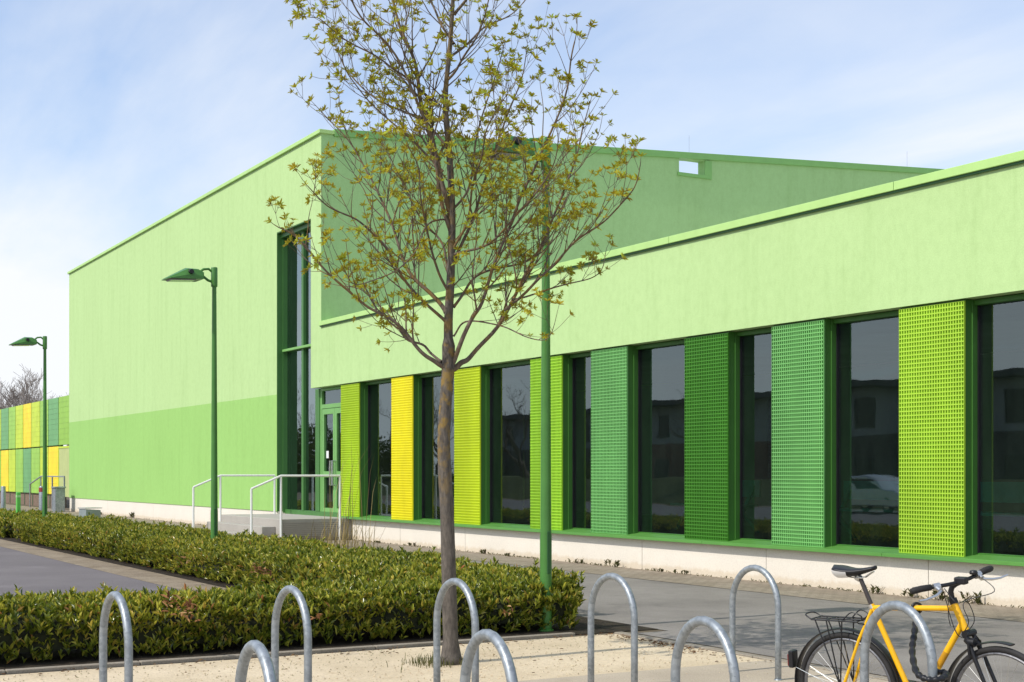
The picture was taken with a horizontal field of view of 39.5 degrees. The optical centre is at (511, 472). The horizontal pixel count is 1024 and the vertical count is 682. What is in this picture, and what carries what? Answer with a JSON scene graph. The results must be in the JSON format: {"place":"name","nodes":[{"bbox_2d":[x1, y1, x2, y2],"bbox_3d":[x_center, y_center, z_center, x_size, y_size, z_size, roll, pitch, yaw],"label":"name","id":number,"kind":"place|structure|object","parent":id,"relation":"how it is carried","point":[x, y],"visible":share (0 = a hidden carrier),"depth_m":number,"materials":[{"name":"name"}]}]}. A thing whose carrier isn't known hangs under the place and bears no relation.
{"place":"outdoors","nodes":[
{"label":"outdoors","id":0,"kind":"place"},
{"bbox_2d":[0,395,68,507],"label":"panel wall","id":1,"kind":"structure","parent":0,"point":[21,448],"depth_m":65.73,"materials":[{"name":"multicoloured metal"}]},
{"bbox_2d":[58,446,68,496],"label":"door","id":2,"kind":"structure","parent":1,"relation":"in","point":[63,451],"depth_m":60.09,"materials":[{"name":"metal"}]},
{"bbox_2d":[0,497,1019,681],"bbox_3d":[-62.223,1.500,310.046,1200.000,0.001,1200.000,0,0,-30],"label":"ground","id":3,"kind":"structure","parent":0,"point":[68,508],"depth_m":13.67,"materials":[{"name":"grey concrete"}]},
{"bbox_2d":[0,385,38,408],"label":"bare tree","id":4,"kind":"object","parent":3,"relation":"on","point":[29,400],"visible":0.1,"depth_m":151.69,"materials":[{"name":"brown plant"}]},
{"bbox_2d":[0,365,42,408],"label":"bare tree","id":5,"kind":"object","parent":3,"relation":"on","point":[13,393],"visible":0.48,"depth_m":143.99,"materials":[{"name":"brown plant"}]},
{"bbox_2d":[0,377,52,404],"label":"bare tree","id":6,"kind":"object","parent":3,"relation":"on","point":[17,396],"visible":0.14,"depth_m":157.31,"materials":[{"name":"brown plant"}]},
{"bbox_2d":[20,368,56,402],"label":"bare tree","id":7,"kind":"object","parent":3,"relation":"on","point":[36,384],"visible":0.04,"depth_m":167.11,"materials":[{"name":"brown plant"}]},
{"bbox_2d":[0,539,226,591],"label":"verge","id":8,"kind":"structure","parent":3,"relation":"on","point":[155,578],"depth_m":22.32,"materials":[{"name":"beige concrete"}]},
{"bbox_2d":[0,547,228,605],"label":"car park","id":9,"kind":"structure","parent":3,"relation":"on","point":[30,572],"depth_m":20.42,"materials":[{"name":"grey asphalt"}]},
{"bbox_2d":[0,629,467,674],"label":"planting strip","id":10,"kind":"object","parent":3,"relation":"on","point":[74,657],"depth_m":12.00,"materials":[{"name":"black soil"}]},
{"bbox_2d":[0,567,586,663],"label":"hedge","id":11,"kind":"object","parent":10,"relation":"on","point":[38,623],"visible":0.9,"depth_m":12.16,"materials":[{"name":"green plant"}]},
{"bbox_2d":[0,632,574,674],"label":"kerb","id":12,"kind":"structure","parent":3,"relation":"on","point":[223,657],"depth_m":11.51,"materials":[{"name":"concrete"}]},
{"bbox_2d":[0,534,655,638],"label":"planting bed","id":13,"kind":"object","parent":3,"relation":"on","point":[602,626],"visible":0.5,"depth_m":14.25,"materials":[{"name":"brown soil"}]},
{"bbox_2d":[16,492,20,512],"bbox_3d":[-13.403,1.010,38.720,0.106,0.980,0.154,0,0,-30],"label":"marker post","id":14,"kind":"object","parent":13,"relation":"on","point":[18,500],"visible":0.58,"depth_m":38.66,"materials":[{"name":"green plastic"}]},
{"bbox_2d":[9,336,46,516],"bbox_3d":[-11.141,-0.838,32.896,0.866,4.675,0.410,0,0,-30],"label":"street lamp","id":15,"kind":"object","parent":13,"relation":"on","point":[27,341],"visible":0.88,"depth_m":33.05,"materials":[{"name":"green metal"}]},
{"bbox_2d":[44,497,45,513],"bbox_3d":[-10.809,0.750,33.039,0.040,0.400,0.012,0,0,-30],"label":"access door","id":16,"kind":"structure","parent":15,"relation":"in","point":[44,497],"depth_m":33.03,"materials":[{"name":"green metal"}]},
{"bbox_2d":[0,507,73,537],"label":"hedge","id":17,"kind":"object","parent":13,"relation":"on","point":[6,521],"visible":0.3,"depth_m":32.99,"materials":[{"name":"green plant"}]},
{"bbox_2d":[162,267,217,538],"bbox_3d":[-4.902,-0.838,21.834,0.866,4.675,0.410,0,0,-30],"label":"street lamp","id":18,"kind":"object","parent":13,"relation":"on","point":[189,275],"visible":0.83,"depth_m":21.98,"materials":[{"name":"green metal"}]},
{"bbox_2d":[214,509,216,534],"bbox_3d":[-4.570,0.750,21.977,0.040,0.400,0.012,0,0,-30],"label":"access door","id":19,"kind":"structure","parent":18,"relation":"in","point":[215,510],"depth_m":21.97,"materials":[{"name":"green metal"}]},
{"bbox_2d":[12,508,585,612],"bbox_3d":[-7.465,1.178,26.401,2.961,0.633,28.361,0,0,-30],"label":"hedge","id":20,"kind":"object","parent":13,"relation":"on","point":[183,549],"visible":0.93,"depth_m":19.70,"materials":[{"name":"green plant"}]},
{"bbox_2d":[467,136,553,631],"bbox_3d":[0.016,-0.838,13.311,0.866,4.675,0.410,0,0,-30],"label":"street lamp","id":21,"kind":"object","parent":13,"relation":"on","point":[545,546],"visible":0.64,"depth_m":13.46,"materials":[{"name":"green metal"}]},
{"bbox_2d":[547,531,550,573],"bbox_3d":[0.348,0.750,13.454,0.040,0.400,0.012,0,0,-30],"label":"access door","id":22,"kind":"structure","parent":21,"relation":"in","point":[548,532],"depth_m":13.45,"materials":[{"name":"green metal"}]},
{"bbox_2d":[0,634,763,681],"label":"gravel area","id":23,"kind":"object","parent":3,"relation":"on","point":[364,665],"visible":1,"depth_m":11.06,"materials":[{"name":"beige gravel"}]},
{"bbox_2d":[1,632,770,675],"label":"leaf litter","id":24,"kind":"object","parent":23,"relation":"on","point":[666,644],"visible":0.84,"depth_m":12.04,"materials":[{"name":"brown plant"}]},
{"bbox_2d":[2,634,781,681],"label":"loose grit","id":25,"kind":"object","parent":23,"relation":"on","point":[425,663],"visible":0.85,"depth_m":11.02,"materials":[{"name":"beige gravel"}]},
{"bbox_2d":[386,652,480,672],"bbox_3d":[-0.626,1.453,11.114,0.823,0.074,0.629,0,0,-30],"label":"grass tuft","id":26,"kind":"object","parent":23,"relation":"on","point":[419,659],"visible":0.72,"depth_m":11.06,"materials":[{"name":"beige plant"}]},
{"bbox_2d":[264,0,647,664],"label":"street tree","id":27,"kind":"object","parent":23,"relation":"on","point":[448,366],"visible":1,"depth_m":11.10,"materials":[{"name":"green plant"}]},
{"bbox_2d":[433,578,478,681],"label":"bicycle stand","id":28,"kind":"object","parent":23,"relation":"on","point":[458,582],"visible":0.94,"depth_m":9.21,"materials":[{"name":"metal"}]},
{"bbox_2d":[0,504,1023,621],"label":"paving strip","id":29,"kind":"object","parent":3,"relation":"on","point":[999,612],"visible":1,"depth_m":19.44,"materials":[{"name":"grey concrete"}]},
{"bbox_2d":[29,476,64,506],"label":"handrail","id":30,"kind":"object","parent":29,"relation":"on","point":[40,477],"visible":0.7,"depth_m":60.28,"materials":[{"name":"metal"}]},
{"bbox_2d":[51,486,65,511],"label":"utility cabinet","id":31,"kind":"object","parent":29,"relation":"on","point":[58,498],"visible":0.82,"depth_m":54.60,"materials":[{"name":"metal"}]},
{"bbox_2d":[74,511,1023,607],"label":"weed fringe","id":32,"kind":"object","parent":29,"relation":"on","point":[657,569],"visible":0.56,"depth_m":21.63,"materials":[{"name":"green plant"}]},
{"bbox_2d":[604,559,619,567],"bbox_3d":[1.577,1.428,22.606,0.148,0.131,0.461,0,0,-30],"label":"weed","id":33,"kind":"object","parent":29,"relation":"on","point":[617,563],"visible":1,"depth_m":22.50,"materials":[{"name":"green plant"}]},
{"bbox_2d":[673,569,690,573],"bbox_3d":[2.494,1.456,21.001,0.074,0.076,0.406,0,0,-30],"label":"weed","id":34,"kind":"object","parent":29,"relation":"on","point":[686,571],"visible":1,"depth_m":20.94,"materials":[{"name":"green plant"}]},
{"bbox_2d":[867,585,882,593],"bbox_3d":[4.481,1.431,17.584,0.133,0.126,0.366,0,0,-30],"label":"weed","id":35,"kind":"object","parent":29,"relation":"on","point":[873,588],"visible":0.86,"depth_m":17.58,"materials":[{"name":"green plant"}]},
{"bbox_2d":[901,588,914,597],"bbox_3d":[4.767,1.428,17.092,0.133,0.131,0.270,0,0,-43],"label":"weed","id":36,"kind":"object","parent":29,"relation":"on","point":[910,594],"visible":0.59,"depth_m":17.10,"materials":[{"name":"green plant"}]},
{"bbox_2d":[930,590,948,600],"bbox_3d":[5.015,1.423,16.631,0.147,0.143,0.408,0,0,-18],"label":"weed","id":37,"kind":"object","parent":29,"relation":"on","point":[941,596],"visible":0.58,"depth_m":16.62,"materials":[{"name":"green plant"}]},
{"bbox_2d":[959,591,981,603],"bbox_3d":[5.238,1.412,16.258,0.139,0.166,0.406,0,0,-18],"label":"weed","id":38,"kind":"object","parent":29,"relation":"on","point":[977,600],"visible":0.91,"depth_m":16.21,"materials":[{"name":"green plant"}]},
{"bbox_2d":[67,129,1023,607],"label":"sports hall","id":39,"kind":"structure","parent":3,"relation":"on","point":[793,371],"depth_m":27.18,"materials":[{"name":"green metal"}]},
{"bbox_2d":[277,219,338,516],"bbox_3d":[-4.759,-2.505,34.089,0.296,7.049,4.100,0,0,-30],"label":"corner window","id":40,"kind":"structure","parent":39,"relation":"in","point":[298,404],"depth_m":35.34,"materials":[{"name":"green glass"}]},
{"bbox_2d":[322,408,334,511],"bbox_3d":[-4.325,-0.270,33.436,0.192,2.480,0.765,0,0,-30],"label":"door","id":41,"kind":"structure","parent":39,"relation":"in","point":[325,454],"depth_m":33.69,"materials":[{"name":"green metal"}]},
{"bbox_2d":[331,407,340,511],"bbox_3d":[-3.923,-0.270,32.733,0.192,2.480,0.835,0,0,-30],"label":"door","id":42,"kind":"structure","parent":39,"relation":"in","point":[337,410],"depth_m":33.03,"materials":[{"name":"green metal"}]},
{"bbox_2d":[364,379,390,516],"bbox_3d":[-2.808,-0.525,30.823,0.133,2.950,2.074,0,0,-30],"label":"window frame","id":43,"kind":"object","parent":39,"relation":"in","point":[366,384],"depth_m":31.48,"materials":[{"name":"green metal"}]},
{"bbox_2d":[418,372,440,519],"bbox_3d":[-1.427,-0.525,28.411,0.133,2.950,2.241,0,0,-30],"label":"window frame","id":44,"kind":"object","parent":39,"relation":"in","point":[420,377],"depth_m":29.14,"materials":[{"name":"green metal"}]},
{"bbox_2d":[486,360,529,525],"bbox_3d":[0.003,-0.525,25.911,0.133,2.950,2.252,0,0,-30],"label":"window","id":45,"kind":"structure","parent":39,"relation":"in","point":[488,368],"depth_m":26.65,"materials":[{"name":"green metal"}]},
{"bbox_2d":[568,352,590,529],"bbox_3d":[1.207,-0.525,23.808,0.133,2.950,1.306,0,0,-30],"label":"window","id":46,"kind":"structure","parent":39,"relation":"in","point":[571,358],"depth_m":24.14,"materials":[{"name":"green metal"}]},
{"bbox_2d":[633,339,684,535],"bbox_3d":[2.319,-0.525,21.865,0.133,2.950,1.907,0,0,-30],"label":"window","id":47,"kind":"structure","parent":39,"relation":"in","point":[636,349],"depth_m":22.46,"materials":[{"name":"green metal"}]},
{"bbox_2d":[735,328,771,540],"bbox_3d":[3.433,-0.525,19.918,0.133,2.950,1.349,0,0,-30],"label":"window","id":48,"kind":"structure","parent":39,"relation":"in","point":[739,336],"depth_m":20.27,"materials":[{"name":"green metal"}]},
{"bbox_2d":[831,310,898,548],"bbox_3d":[4.510,-0.525,18.036,0.133,2.950,1.733,0,0,-30],"label":"window","id":49,"kind":"structure","parent":39,"relation":"in","point":[835,323],"depth_m":18.54,"materials":[{"name":"green metal"}]},
{"bbox_2d":[972,293,1023,556],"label":"window","id":50,"kind":"structure","parent":39,"relation":"in","point":[976,304],"depth_m":16.51,"materials":[{"name":"green metal"}]},
{"bbox_2d":[614,632,887,680],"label":"path kerb","id":51,"kind":"structure","parent":3,"relation":"on","point":[761,657],"depth_m":11.68,"materials":[{"name":"concrete"}]},
{"bbox_2d":[0,507,1023,681],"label":"path","id":52,"kind":"structure","parent":0,"point":[669,606],"depth_m":14.47,"materials":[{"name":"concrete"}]},
{"bbox_2d":[1,486,5,507],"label":"bollard","id":53,"kind":"object","parent":52,"relation":"on","point":[3,496],"visible":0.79,"depth_m":45.88,"materials":[{"name":"metal"}]},
{"bbox_2d":[39,486,42,510],"bbox_3d":[-13.157,0.934,39.900,0.152,1.132,0.156,0,0,-30],"label":"bollard","id":54,"kind":"object","parent":52,"relation":"on","point":[40,496],"visible":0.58,"depth_m":39.83,"materials":[{"name":"metal"}]},
{"bbox_2d":[79,507,100,517],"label":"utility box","id":55,"kind":"object","parent":52,"relation":"on","point":[85,511],"visible":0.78,"depth_m":47.66,"materials":[{"name":"metal"}]},
{"bbox_2d":[203,514,350,540],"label":"entrance steps","id":56,"kind":"structure","parent":52,"relation":"on","point":[292,524],"depth_m":31.66,"materials":[{"name":"grey concrete"}]},
{"bbox_2d":[192,474,275,527],"bbox_3d":[-6.760,0.768,34.752,2.104,1.464,0.054,0,0,-30],"label":"handrail","id":57,"kind":"object","parent":56,"relation":"on","point":[220,494],"visible":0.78,"depth_m":34.56,"materials":[{"name":"grey metal"}]},
{"bbox_2d":[250,475,340,537],"bbox_3d":[-4.713,0.768,31.177,2.104,1.464,0.054,0,0,-30],"label":"handrail","id":58,"kind":"object","parent":52,"relation":"on","point":[251,502],"visible":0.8,"depth_m":30.98,"materials":[{"name":"grey metal"}]},
{"bbox_2d":[304,441,385,548],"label":"ornamental grass","id":59,"kind":"object","parent":52,"relation":"on","point":[343,542],"depth_m":21.45,"materials":[{"name":"plant"}]},
{"bbox_2d":[0,0,1023,445],"label":"sky","id":60,"kind":"structure","parent":0,"point":[116,116],"materials":[{"name":"blue"}]},
{"bbox_2d":[518,660,887,681],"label":"pavement","id":61,"kind":"structure","parent":0,"point":[707,673],"depth_m":10.48,"materials":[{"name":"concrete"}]},
{"bbox_2d":[99,591,132,681],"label":"bicycle stand","id":62,"kind":"object","parent":61,"relation":"on","point":[112,596],"visible":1,"depth_m":8.05,"materials":[{"name":"metal"}]},
{"bbox_2d":[235,640,276,681],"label":"bicycle stand","id":63,"kind":"object","parent":61,"relation":"on","point":[257,647],"visible":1,"depth_m":5.69,"materials":[{"name":"metal"}]},
{"bbox_2d":[271,585,311,681],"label":"bicycle stand","id":64,"kind":"object","parent":61,"relation":"on","point":[299,597],"visible":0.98,"depth_m":8.46,"materials":[{"name":"metal"}]},
{"bbox_2d":[460,629,517,681],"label":"bicycle stand","id":65,"kind":"object","parent":61,"relation":"on","point":[495,639],"visible":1,"depth_m":6.11,"materials":[{"name":"metal"}]},
{"bbox_2d":[588,573,637,681],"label":"bicycle stand","id":66,"kind":"object","parent":61,"relation":"on","point":[619,579],"visible":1,"depth_m":9.55,"materials":[{"name":"metal"}]},
{"bbox_2d":[671,616,739,681],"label":"bicycle stand","id":67,"kind":"object","parent":61,"relation":"on","point":[692,624],"visible":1,"depth_m":6.68,"materials":[{"name":"metal"}]},
{"bbox_2d":[728,565,781,679],"bbox_3d":[1.782,1.111,10.468,0.058,0.878,0.560,0,0,-32],"label":"bicycle stand","id":68,"kind":"object","parent":61,"relation":"on","point":[765,573],"visible":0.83,"depth_m":10.34,"materials":[{"name":"metal"}]},
{"bbox_2d":[860,601,936,681],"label":"bicycle stand","id":69,"kind":"object","parent":61,"relation":"on","point":[911,612],"visible":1,"depth_m":7.17,"materials":[{"name":"metal"}]},
{"bbox_2d":[787,564,1023,681],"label":"bicycle","id":70,"kind":"object","parent":61,"relation":"on","point":[890,663],"visible":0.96,"depth_m":7.62,"materials":[{"name":"yellow metal"}]},
{"bbox_2d":[909,602,949,681],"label":"bicycle lock","id":71,"kind":"object","parent":70,"relation":"attached to","point":[944,674],"visible":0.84,"depth_m":7.01,"materials":[{"name":"black plastic"}]},
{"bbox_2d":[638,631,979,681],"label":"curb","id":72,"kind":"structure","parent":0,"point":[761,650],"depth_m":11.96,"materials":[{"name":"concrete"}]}
]}

